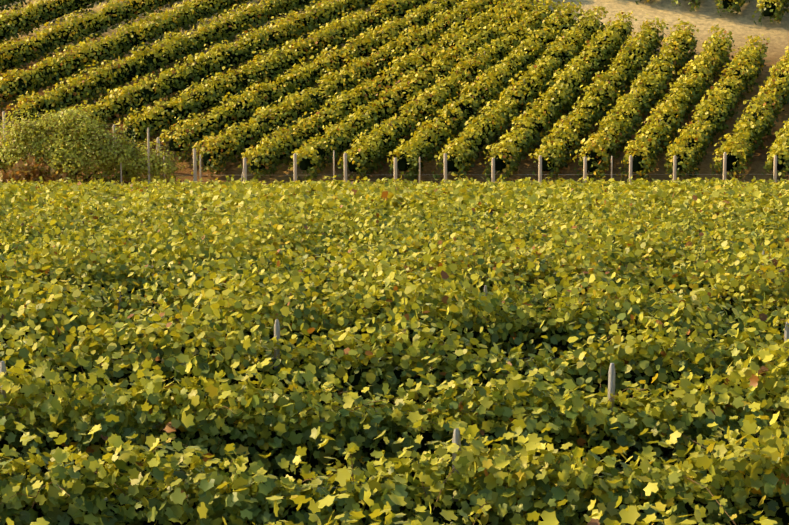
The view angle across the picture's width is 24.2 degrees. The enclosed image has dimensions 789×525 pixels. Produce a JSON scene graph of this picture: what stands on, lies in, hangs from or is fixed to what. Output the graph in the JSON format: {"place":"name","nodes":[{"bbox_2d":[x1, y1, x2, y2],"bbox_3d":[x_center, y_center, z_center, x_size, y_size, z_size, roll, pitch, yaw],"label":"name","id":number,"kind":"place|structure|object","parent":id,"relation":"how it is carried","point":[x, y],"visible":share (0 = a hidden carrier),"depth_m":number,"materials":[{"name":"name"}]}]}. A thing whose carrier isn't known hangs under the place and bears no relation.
{"place":"outdoors","nodes":[
{"label":"outdoors","id":0,"kind":"place"},
{"bbox_2d":[0,0,788,184],"bbox_3d":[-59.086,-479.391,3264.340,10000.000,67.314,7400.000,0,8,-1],"label":"ground","id":1,"kind":"structure","parent":0,"point":[741,26],"depth_m":141.93,"materials":[{"name":"beige soil"}]},
{"bbox_2d":[0,104,184,184],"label":"shrub","id":2,"kind":"object","parent":1,"relation":"on","point":[33,162],"depth_m":127.34,"materials":[{"name":"green plant"}]},
{"bbox_2d":[2,0,777,183],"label":"hillside trellis","id":3,"kind":"structure","parent":1,"relation":"on","point":[539,174],"depth_m":127.78,"materials":[{"name":"grey wood"}]},
{"bbox_2d":[0,0,788,172],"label":"vine canopy","id":4,"kind":"object","parent":3,"relation":"on","point":[403,165],"depth_m":141.95,"materials":[{"name":"green plant"}]},
{"bbox_2d":[0,189,788,431],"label":"vines","id":5,"kind":"object","parent":1,"relation":"on","point":[589,248],"visible":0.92,"depth_m":27.52,"materials":[{"name":"green plant"}]},
{"bbox_2d":[0,319,788,524],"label":"vines","id":6,"kind":"object","parent":1,"relation":"on","point":[663,425],"visible":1,"depth_m":16.06,"materials":[{"name":"green plant"}]},
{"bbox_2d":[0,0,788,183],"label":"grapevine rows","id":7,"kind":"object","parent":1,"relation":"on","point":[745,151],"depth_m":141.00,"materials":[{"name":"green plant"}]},
{"bbox_2d":[0,172,788,220],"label":"vines","id":8,"kind":"object","parent":1,"relation":"on","point":[487,194],"visible":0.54,"depth_m":72.46,"materials":[{"name":"green plant"}]},
{"bbox_2d":[0,213,788,501],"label":"foreground trellis","id":9,"kind":"object","parent":1,"relation":"on","point":[456,438],"visible":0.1,"depth_m":18.84,"materials":[{"name":"wood"}]},
{"bbox_2d":[0,224,788,524],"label":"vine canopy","id":10,"kind":"object","parent":9,"relation":"on","point":[780,511],"depth_m":18.84,"materials":[{"name":"green plant"}]},
{"bbox_2d":[0,246,788,524],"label":"vine canes","id":11,"kind":"object","parent":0,"point":[353,479],"visible":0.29,"depth_m":18.70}
]}

